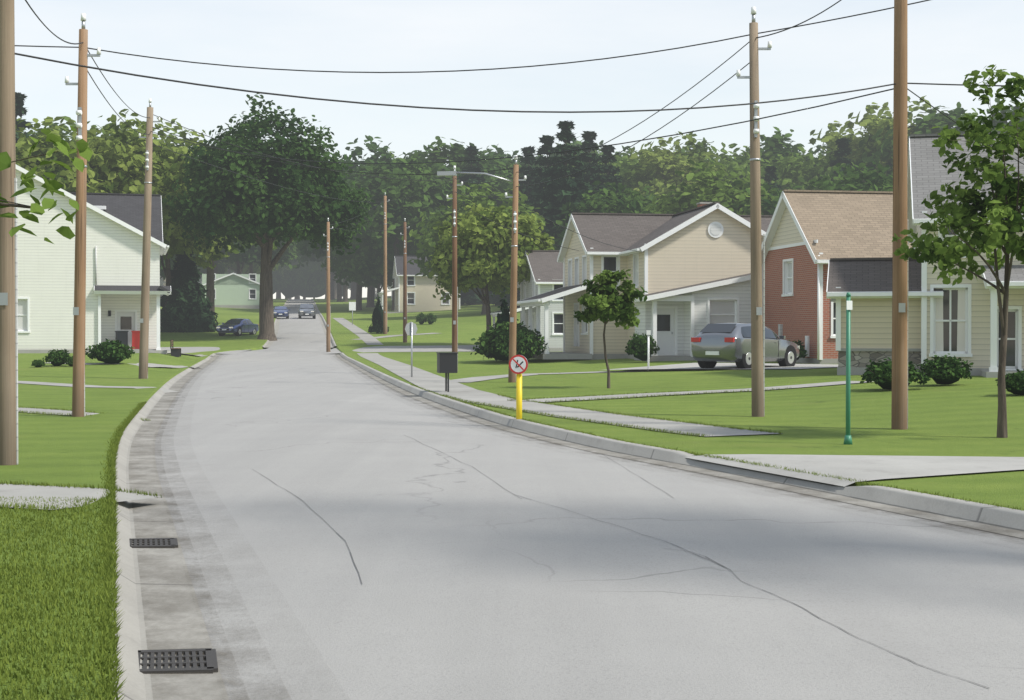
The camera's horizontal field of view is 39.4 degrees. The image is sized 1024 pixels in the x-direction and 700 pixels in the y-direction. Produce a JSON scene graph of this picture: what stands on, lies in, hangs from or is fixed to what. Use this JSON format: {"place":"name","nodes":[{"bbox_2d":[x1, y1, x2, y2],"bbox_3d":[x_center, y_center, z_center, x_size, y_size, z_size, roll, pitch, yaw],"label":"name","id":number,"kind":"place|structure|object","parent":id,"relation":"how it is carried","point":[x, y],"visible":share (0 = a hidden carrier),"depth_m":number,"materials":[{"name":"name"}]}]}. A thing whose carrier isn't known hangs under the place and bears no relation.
{"place":"outdoors","nodes":[
{"label":"outdoors","id":0,"kind":"place"},
{"bbox_2d":[115,331,139,348],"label":"wheelie bin","id":1,"kind":"object","parent":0,"point":[122,336],"depth_m":75.71,"materials":[{"name":"red plastic"}]},
{"bbox_2d":[160,345,479,353],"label":"cross street","id":2,"kind":"structure","parent":0,"point":[444,348],"depth_m":99.45,"materials":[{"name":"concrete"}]},
{"bbox_2d":[0,296,1023,699],"bbox_3d":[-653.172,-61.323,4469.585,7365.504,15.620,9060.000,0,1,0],"label":"ground","id":3,"kind":"structure","parent":0,"point":[958,418],"depth_m":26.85,"materials":[{"name":"green plant"}]},
{"bbox_2d":[0,0,17,464],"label":"pole","id":4,"kind":"object","parent":3,"relation":"on","point":[8,346],"visible":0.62,"depth_m":15.92,"materials":[{"name":"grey wood"}]},
{"bbox_2d":[15,92,33,148],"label":"tree","id":5,"kind":"object","parent":3,"relation":"on","point":[20,110],"visible":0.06,"depth_m":149.24,"materials":[{"name":"green plant"}]},
{"bbox_2d":[0,125,92,243],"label":"tree","id":6,"kind":"object","parent":3,"relation":"on","point":[63,146],"visible":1,"depth_m":6.05,"materials":[{"name":"green plant"}]},
{"bbox_2d":[42,349,69,365],"bbox_3d":[-16.861,0.256,53.121,1.050,0.680,1.112,0,1,-29],"label":"shrub","id":7,"kind":"object","parent":3,"relation":"on","point":[57,357],"visible":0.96,"depth_m":52.88,"materials":[{"name":"green plant"}]},
{"bbox_2d":[15,116,110,192],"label":"tree","id":8,"kind":"object","parent":3,"relation":"on","point":[63,177],"visible":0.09,"depth_m":110.25,"materials":[{"name":"green plant"}]},
{"bbox_2d":[19,116,135,191],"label":"tree","id":9,"kind":"object","parent":3,"relation":"on","point":[68,122],"visible":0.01,"depth_m":117.64,"materials":[{"name":"green plant"}]},
{"bbox_2d":[65,13,100,416],"bbox_3d":[-7.533,-2.065,25.096,0.641,7.670,0.309,0,1,0],"label":"pole","id":10,"kind":"object","parent":3,"relation":"on","point":[78,385],"visible":0.87,"depth_m":25.07,"materials":[{"name":"brown wood"}]},
{"bbox_2d":[16,165,170,353],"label":"house","id":11,"kind":"structure","parent":3,"relation":"on","point":[114,239],"depth_m":74.37,"materials":[{"name":"wood"}]},
{"bbox_2d":[29,115,179,154],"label":"tree","id":12,"kind":"object","parent":3,"relation":"on","point":[66,133],"depth_m":161.10,"materials":[{"name":"green plant"}]},
{"bbox_2d":[85,338,134,363],"bbox_3d":[-15.244,0.034,54.589,1.948,0.974,1.935,0,1,-3],"label":"shrub","id":13,"kind":"object","parent":3,"relation":"on","point":[113,351],"visible":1,"depth_m":54.09,"materials":[{"name":"green plant"}]},
{"bbox_2d":[65,109,205,261],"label":"tree","id":14,"kind":"object","parent":3,"relation":"on","point":[126,175],"visible":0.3,"depth_m":115.30,"materials":[{"name":"green plant"}]},
{"bbox_2d":[139,98,160,378],"bbox_3d":[-11.587,-3.247,45.614,0.716,9.525,0.370,0,1,13],"label":"pole","id":15,"kind":"object","parent":3,"relation":"on","point":[144,331],"visible":0.92,"depth_m":45.58,"materials":[{"name":"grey wood"}]},
{"bbox_2d":[15,0,1023,251],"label":"wires","id":16,"kind":"object","parent":15,"relation":"attached to","point":[473,110],"visible":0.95,"depth_m":25.13,"materials":[{"name":"black"}]},
{"bbox_2d":[119,116,199,148],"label":"tree","id":17,"kind":"object","parent":3,"relation":"on","point":[175,129],"visible":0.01,"depth_m":169.61,"materials":[{"name":"green plant"}]},
{"bbox_2d":[160,254,201,280],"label":"tree","id":18,"kind":"object","parent":3,"relation":"on","point":[162,274],"visible":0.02,"depth_m":168.76,"materials":[{"name":"green plant"}]},
{"bbox_2d":[127,123,239,310],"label":"tree","id":19,"kind":"object","parent":3,"relation":"on","point":[209,254],"visible":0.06,"depth_m":124.67,"materials":[{"name":"green plant"}]},
{"bbox_2d":[160,246,218,331],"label":"spruce tree","id":20,"kind":"object","parent":3,"relation":"on","point":[188,305],"visible":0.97,"depth_m":124.44,"materials":[{"name":"green plant"}]},
{"bbox_2d":[163,260,231,276],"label":"tree","id":21,"kind":"object","parent":3,"relation":"on","point":[221,270],"visible":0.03,"depth_m":251.53,"materials":[{"name":"green plant"}]},
{"bbox_2d":[202,272,259,308],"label":"green house","id":22,"kind":"structure","parent":3,"relation":"on","point":[234,290],"depth_m":209.36,"materials":[{"name":"wood"}]},
{"bbox_2d":[181,155,292,319],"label":"tree","id":23,"kind":"object","parent":3,"relation":"on","point":[210,284],"depth_m":139.71,"materials":[{"name":"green plant"}]},
{"bbox_2d":[216,318,258,335],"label":"car","id":24,"kind":"object","parent":3,"relation":"on","point":[237,326],"visible":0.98,"depth_m":118.87,"materials":[{"name":"blue metal"}]},
{"bbox_2d":[197,237,300,273],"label":"tree","id":25,"kind":"object","parent":3,"relation":"on","point":[293,249],"visible":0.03,"depth_m":232.85,"materials":[{"name":"green plant"}]},
{"bbox_2d":[214,237,288,273],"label":"tree","id":26,"kind":"object","parent":3,"relation":"on","point":[252,254],"visible":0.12,"depth_m":211.53,"materials":[{"name":"green plant"}]},
{"bbox_2d":[163,93,375,340],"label":"tree","id":27,"kind":"object","parent":3,"relation":"on","point":[229,205],"visible":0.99,"depth_m":110.27,"materials":[{"name":"green plant"}]},
{"bbox_2d":[272,270,284,293],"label":"tree","id":28,"kind":"object","parent":3,"relation":"on","point":[277,285],"visible":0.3,"depth_m":342.57,"materials":[{"name":"green plant"}]},
{"bbox_2d":[254,262,302,298],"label":"tree","id":29,"kind":"object","parent":3,"relation":"on","point":[285,270],"visible":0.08,"depth_m":343.91,"materials":[{"name":"green plant"}]},
{"bbox_2d":[278,266,304,297],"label":"tree","id":30,"kind":"object","parent":3,"relation":"on","point":[293,286],"visible":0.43,"depth_m":345.60,"materials":[{"name":"green plant"}]},
{"bbox_2d":[284,262,330,279],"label":"tree","id":31,"kind":"object","parent":3,"relation":"on","point":[306,268],"visible":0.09,"depth_m":343.30,"materials":[{"name":"green plant"}]},
{"bbox_2d":[300,270,325,297],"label":"tree","id":32,"kind":"object","parent":3,"relation":"on","point":[314,285],"visible":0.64,"depth_m":344.26,"materials":[{"name":"green plant"}]},
{"bbox_2d":[301,260,326,298],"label":"tree","id":33,"kind":"object","parent":3,"relation":"on","point":[315,264],"depth_m":335.57,"materials":[{"name":"green plant"}]},
{"bbox_2d":[292,254,335,299],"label":"tree","id":34,"kind":"object","parent":3,"relation":"on","point":[332,287],"depth_m":299.57,"materials":[{"name":"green plant"}]},
{"bbox_2d":[288,248,341,301],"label":"tree","id":35,"kind":"object","parent":3,"relation":"on","point":[303,258],"visible":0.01,"depth_m":261.47,"materials":[{"name":"green plant"}]},
{"bbox_2d":[323,218,332,351],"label":"pole","id":36,"kind":"object","parent":3,"relation":"on","point":[328,327],"visible":0.88,"depth_m":98.01,"materials":[{"name":"brown wood"}]},
{"bbox_2d":[296,167,368,309],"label":"tree","id":37,"kind":"object","parent":3,"relation":"on","point":[302,246],"visible":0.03,"depth_m":199.55,"materials":[{"name":"green plant"}]},
{"bbox_2d":[321,235,418,300],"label":"tree","id":38,"kind":"object","parent":3,"relation":"on","point":[364,265],"visible":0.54,"depth_m":190.83,"materials":[{"name":"green plant"}]},
{"bbox_2d":[324,135,425,306],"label":"tree","id":39,"kind":"object","parent":3,"relation":"on","point":[381,153],"visible":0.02,"depth_m":214.39,"materials":[{"name":"green plant"}]},
{"bbox_2d":[367,292,388,332],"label":"shrub","id":40,"kind":"object","parent":3,"relation":"on","point":[377,321],"visible":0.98,"depth_m":121.98,"materials":[{"name":"green plant"}]},
{"bbox_2d":[381,193,386,333],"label":"pole","id":41,"kind":"object","parent":3,"relation":"on","point":[385,272],"visible":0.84,"depth_m":121.47,"materials":[{"name":"brown wood"}]},
{"bbox_2d":[319,152,465,310],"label":"tree","id":42,"kind":"object","parent":3,"relation":"on","point":[411,209],"visible":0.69,"depth_m":184.79,"materials":[{"name":"green plant"}]},
{"bbox_2d":[400,218,409,342],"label":"pole","id":43,"kind":"object","parent":3,"relation":"on","point":[404,282],"visible":0.91,"depth_m":109.03,"materials":[{"name":"brown wood"}]},
{"bbox_2d":[377,255,459,313],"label":"house","id":44,"kind":"structure","parent":3,"relation":"on","point":[421,291],"depth_m":176.83,"materials":[{"name":"wood"}]},
{"bbox_2d":[446,166,462,370],"bbox_3d":[-2.164,-2.770,54.016,0.636,8.365,0.336,0,1,0],"label":"pole","id":45,"kind":"object","parent":3,"relation":"on","point":[454,283],"visible":0.86,"depth_m":53.99,"materials":[{"name":"brown wood"}]},
{"bbox_2d":[409,136,519,208],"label":"tree","id":46,"kind":"object","parent":3,"relation":"on","point":[456,152],"visible":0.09,"depth_m":208.77,"materials":[{"name":"green plant"}]},
{"bbox_2d":[401,181,545,314],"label":"tree","id":47,"kind":"object","parent":3,"relation":"on","point":[430,239],"visible":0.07,"depth_m":151.30,"materials":[{"name":"green plant"}]},
{"bbox_2d":[457,145,492,304],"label":"tree","id":48,"kind":"object","parent":3,"relation":"on","point":[470,297],"visible":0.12,"depth_m":198.66,"materials":[{"name":"green plant"}]},
{"bbox_2d":[425,202,554,330],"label":"street tree","id":49,"kind":"object","parent":3,"relation":"on","point":[483,253],"visible":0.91,"depth_m":100.34,"materials":[{"name":"green plant"}]},
{"bbox_2d":[483,289,509,360],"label":"shrub","id":50,"kind":"object","parent":3,"relation":"on","point":[504,315],"visible":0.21,"depth_m":71.16,"materials":[{"name":"green plant"}]},
{"bbox_2d":[479,145,533,170],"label":"tree","id":51,"kind":"object","parent":3,"relation":"on","point":[500,152],"depth_m":232.53,"materials":[{"name":"green plant"}]},
{"bbox_2d":[470,336,542,359],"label":"shrub","id":52,"kind":"object","parent":3,"relation":"on","point":[480,351],"visible":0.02,"depth_m":69.01,"materials":[{"name":"green plant"}]},
{"bbox_2d":[480,319,543,360],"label":"shrub","id":53,"kind":"object","parent":3,"relation":"on","point":[492,340],"visible":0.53,"depth_m":66.77,"materials":[{"name":"green plant"}]},
{"bbox_2d":[0,318,1023,509],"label":"pavements","id":54,"kind":"structure","parent":3,"relation":"on","point":[867,467],"depth_m":16.92,"materials":[{"name":"concrete"}]},
{"bbox_2d":[405,322,416,376],"bbox_3d":[-3.298,0.136,47.031,0.470,2.125,0.080,0,1,-32],"label":"road sign","id":55,"kind":"object","parent":54,"relation":"on","point":[411,329],"visible":0.89,"depth_m":47.00,"materials":[{"name":"grey metal"}]},
{"bbox_2d":[436,352,457,391],"bbox_3d":[-1.605,0.651,35.434,0.480,1.184,0.509,0,1,-11],"label":"mailbox","id":56,"kind":"object","parent":54,"relation":"on","point":[446,363],"visible":0.86,"depth_m":35.21,"materials":[{"name":"grey metal"}]},
{"bbox_2d":[691,323,798,368],"bbox_3d":[8.014,-0.150,48.680,2.153,1.557,4.303,1,1,42],"label":"silver car","id":57,"kind":"object","parent":54,"relation":"on","point":[713,345],"visible":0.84,"depth_m":47.31,"materials":[{"name":"grey metal"}]},
{"bbox_2d":[489,146,539,305],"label":"tree","id":58,"kind":"object","parent":3,"relation":"on","point":[528,160],"visible":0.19,"depth_m":184.06,"materials":[{"name":"green plant"}]},
{"bbox_2d":[505,155,526,382],"bbox_3d":[0.107,-2.092,42.200,0.646,7.301,0.337,0,1,0],"label":"pole","id":59,"kind":"object","parent":3,"relation":"on","point":[513,313],"visible":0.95,"depth_m":42.17,"materials":[{"name":"brown wood"}]},
{"bbox_2d":[437,171,511,182],"bbox_3d":[-1.099,-5.117,42.379,2.238,0.355,0.200,0,1,9],"label":"street light","id":60,"kind":"object","parent":59,"relation":"attached to","point":[447,173],"visible":1,"depth_m":42.38,"materials":[{"name":"grey metal"}]},
{"bbox_2d":[509,355,527,418],"bbox_3d":[0.118,0.788,24.206,0.328,1.418,0.131,0,1,12],"label":"road sign","id":61,"kind":"object","parent":3,"relation":"on","point":[518,365],"visible":0.96,"depth_m":24.17,"materials":[{"name":"yellow metal"}]},
{"bbox_2d":[498,158,540,198],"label":"tree","id":62,"kind":"object","parent":3,"relation":"on","point":[510,165],"depth_m":214.72,"materials":[{"name":"green plant"}]},
{"bbox_2d":[497,328,548,358],"bbox_3d":[0.269,-0.271,65.289,2.488,1.603,2.552,-1,1,-43],"label":"shrub","id":63,"kind":"object","parent":3,"relation":"on","point":[527,345],"visible":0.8,"depth_m":64.63,"materials":[{"name":"green plant"}]},
{"bbox_2d":[490,250,562,351],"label":"grey house","id":64,"kind":"structure","parent":3,"relation":"on","point":[546,270],"depth_m":97.30,"materials":[{"name":"wood"}]},
{"bbox_2d":[495,135,561,305],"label":"tree","id":65,"kind":"object","parent":3,"relation":"on","point":[548,142],"visible":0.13,"depth_m":169.04,"materials":[{"name":"green plant"}]},
{"bbox_2d":[507,120,591,303],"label":"tree","id":66,"kind":"object","parent":3,"relation":"on","point":[566,192],"visible":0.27,"depth_m":158.83,"materials":[{"name":"green plant"}]},
{"bbox_2d":[529,136,603,165],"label":"tree","id":67,"kind":"object","parent":3,"relation":"on","point":[600,143],"depth_m":307.20,"materials":[{"name":"green plant"}]},
{"bbox_2d":[518,151,656,195],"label":"tree","id":68,"kind":"object","parent":3,"relation":"on","point":[624,172],"visible":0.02,"depth_m":197.21,"materials":[{"name":"green plant"}]},
{"bbox_2d":[575,130,607,201],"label":"tree","id":69,"kind":"object","parent":3,"relation":"on","point":[591,175],"visible":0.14,"depth_m":174.03,"materials":[{"name":"green plant"}]},
{"bbox_2d":[549,181,655,249],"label":"tree","id":70,"kind":"object","parent":3,"relation":"on","point":[620,202],"visible":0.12,"depth_m":152.28,"materials":[{"name":"green plant"}]},
{"bbox_2d":[573,269,647,387],"bbox_3d":[2.561,-0.387,37.703,1.871,3.497,1.804,0,1,-17],"label":"lawn tree","id":71,"kind":"object","parent":3,"relation":"on","point":[604,303],"visible":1,"depth_m":37.47,"materials":[{"name":"green plant"}]},
{"bbox_2d":[598,145,624,194],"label":"tree","id":72,"kind":"object","parent":3,"relation":"on","point":[607,151],"visible":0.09,"depth_m":179.25,"materials":[{"name":"green plant"}]},
{"bbox_2d":[625,331,659,360],"bbox_3d":[5.397,-0.164,58.913,1.410,1.221,1.425,0,1,-26],"label":"shrub","id":73,"kind":"object","parent":3,"relation":"on","point":[636,347],"visible":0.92,"depth_m":58.64,"materials":[{"name":"green plant"}]},
{"bbox_2d":[517,202,772,361],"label":"cream house","id":74,"kind":"structure","parent":3,"relation":"on","point":[690,271],"depth_m":63.20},
{"bbox_2d":[603,147,711,184],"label":"tree","id":75,"kind":"object","parent":3,"relation":"on","point":[624,158],"visible":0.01,"depth_m":206.43,"materials":[{"name":"green plant"}]},
{"bbox_2d":[626,131,731,204],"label":"tree","id":76,"kind":"object","parent":3,"relation":"on","point":[665,164],"visible":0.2,"depth_m":196.10,"materials":[{"name":"green plant"}]},
{"bbox_2d":[648,142,764,176],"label":"tree","id":77,"kind":"object","parent":3,"relation":"on","point":[723,156],"depth_m":212.28,"materials":[{"name":"green plant"}]},
{"bbox_2d":[646,159,776,214],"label":"tree","id":78,"kind":"object","parent":3,"relation":"on","point":[710,187],"visible":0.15,"depth_m":149.42,"materials":[{"name":"green plant"}]},
{"bbox_2d":[736,7,771,416],"bbox_3d":[4.250,-2.124,25.103,0.628,7.788,0.310,0,1,0],"label":"pole","id":79,"kind":"object","parent":3,"relation":"on","point":[758,357],"visible":0.89,"depth_m":25.07,"materials":[{"name":"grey wood"}]},
{"bbox_2d":[712,152,800,190],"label":"tree","id":80,"kind":"object","parent":3,"relation":"on","point":[734,164],"visible":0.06,"depth_m":201.18,"materials":[{"name":"green plant"}]},
{"bbox_2d":[725,180,801,214],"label":"tree","id":81,"kind":"object","parent":3,"relation":"on","point":[766,209],"visible":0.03,"depth_m":149.37,"materials":[{"name":"green plant"}]},
{"bbox_2d":[719,127,818,175],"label":"tree","id":82,"kind":"object","parent":3,"relation":"on","point":[776,144],"visible":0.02,"depth_m":211.75,"materials":[{"name":"green plant"}]},
{"bbox_2d":[761,165,781,196],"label":"tree","id":83,"kind":"object","parent":3,"relation":"on","point":[769,176],"visible":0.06,"depth_m":189.43,"materials":[{"name":"green plant"}]},
{"bbox_2d":[789,340,807,359],"bbox_3d":[10.539,0.017,54.357,1.376,0.911,1.406,0,1,0],"label":"shrub","id":84,"kind":"object","parent":3,"relation":"on","point":[802,352],"visible":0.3,"depth_m":53.94,"materials":[{"name":"green plant"}]},
{"bbox_2d":[760,145,864,189],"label":"tree","id":85,"kind":"object","parent":3,"relation":"on","point":[807,173],"visible":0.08,"depth_m":197.15,"materials":[{"name":"green plant"}]},
{"bbox_2d":[762,190,911,363],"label":"brick house","id":86,"kind":"structure","parent":3,"relation":"on","point":[809,234],"depth_m":55.49,"materials":[{"name":"red brick"}]},
{"bbox_2d":[829,137,857,185],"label":"tree","id":87,"kind":"object","parent":3,"relation":"on","point":[843,149],"visible":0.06,"depth_m":194.10,"materials":[{"name":"green plant"}]},
{"bbox_2d":[808,115,886,166],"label":"tree","id":88,"kind":"object","parent":3,"relation":"on","point":[830,138],"visible":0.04,"depth_m":206.61,"materials":[{"name":"green plant"}]},
{"bbox_2d":[803,161,892,190],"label":"tree","id":89,"kind":"object","parent":3,"relation":"on","point":[853,179],"visible":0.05,"depth_m":146.38,"materials":[{"name":"green plant"}]},
{"bbox_2d":[843,292,852,444],"bbox_3d":[4.440,0.393,18.908,0.114,2.307,0.120,0,1,-10],"label":"post","id":90,"kind":"object","parent":3,"relation":"on","point":[847,439],"visible":0.9,"depth_m":18.88,"materials":[{"name":"green metal"}]},
{"bbox_2d":[819,95,953,182],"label":"tree","id":91,"kind":"object","parent":3,"relation":"on","point":[872,124],"visible":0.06,"depth_m":196.48,"materials":[{"name":"green plant"}]},
{"bbox_2d":[860,357,931,388],"bbox_3d":[8.567,0.511,32.015,1.495,0.731,1.563,0,1,9],"label":"shrub","id":92,"kind":"object","parent":3,"relation":"on","point":[879,374],"visible":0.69,"depth_m":31.69,"materials":[{"name":"green plant"}]},
{"bbox_2d":[891,0,908,429],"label":"pole","id":93,"kind":"object","parent":3,"relation":"on","point":[899,409],"visible":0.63,"depth_m":21.71,"materials":[{"name":"brown wood"}]},
{"bbox_2d":[824,102,991,188],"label":"tree","id":94,"kind":"object","parent":3,"relation":"on","point":[924,125],"visible":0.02,"depth_m":191.19,"materials":[{"name":"green plant"}]},
{"bbox_2d":[826,131,1023,377],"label":"tan house","id":95,"kind":"structure","parent":3,"relation":"on","point":[961,320],"depth_m":39.65,"materials":[{"name":"wood"}]},
{"bbox_2d":[918,353,973,383],"bbox_3d":[9.949,0.432,32.935,1.306,0.719,1.349,0,1,-20],"label":"shrub","id":96,"kind":"object","parent":3,"relation":"on","point":[944,370],"visible":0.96,"depth_m":32.60,"materials":[{"name":"green plant"}]},
{"bbox_2d":[892,64,1023,437],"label":"young tree","id":97,"kind":"object","parent":3,"relation":"on","point":[1000,210],"visible":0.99,"depth_m":19.82,"materials":[{"name":"green plant"}]},
{"bbox_2d":[964,98,1023,131],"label":"tree","id":98,"kind":"object","parent":3,"relation":"on","point":[995,121],"visible":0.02,"depth_m":195.47,"materials":[{"name":"green plant"}]},
{"bbox_2d":[995,369,1023,394],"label":"shrub","id":99,"kind":"object","parent":3,"relation":"on","point":[1014,383],"visible":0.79,"depth_m":28.18,"materials":[{"name":"green plant"}]},
{"bbox_2d":[14,0,1023,298],"label":"sky","id":100,"kind":"structure","parent":0,"point":[948,40],"materials":[{"name":"white"}]},
{"bbox_2d":[155,299,1023,699],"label":"road","id":101,"kind":"structure","parent":0,"point":[477,585],"depth_m":9.51,"materials":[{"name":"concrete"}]},
{"bbox_2d":[129,538,177,547],"bbox_3d":[-2.709,1.453,10.743,0.387,0.024,0.467,0,1,-15],"label":"drain grate","id":102,"kind":"object","parent":101,"relation":"on","point":[153,542],"visible":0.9,"depth_m":10.69,"materials":[{"name":"black metal"}]},
{"bbox_2d":[138,648,217,673],"bbox_3d":[-1.630,1.501,6.887,0.411,0.024,0.502,0,1,-13],"label":"drain grate","id":103,"kind":"object","parent":101,"relation":"on","point":[210,658],"visible":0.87,"depth_m":6.85,"materials":[{"name":"black metal"}]},
{"bbox_2d":[274,306,289,318],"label":"car","id":104,"kind":"object","parent":101,"relation":"on","point":[281,311],"visible":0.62,"depth_m":159.60,"materials":[{"name":"blue metal"}]},
{"bbox_2d":[297,304,316,318],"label":"car","id":105,"kind":"object","parent":101,"relation":"on","point":[306,310],"visible":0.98,"depth_m":159.70,"materials":[{"name":"grey metal"}]},
{"bbox_2d":[112,299,1023,699],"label":"kerbs","id":106,"kind":"structure","parent":101,"relation":"on","point":[158,599],"depth_m":12.40,"materials":[{"name":"concrete"}]},
{"bbox_2d":[256,435,988,687],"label":"road cracks","id":107,"kind":"object","parent":101,"relation":"on","point":[642,534],"visible":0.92,"depth_m":9.74,"materials":[{"name":"grey asphalt"}]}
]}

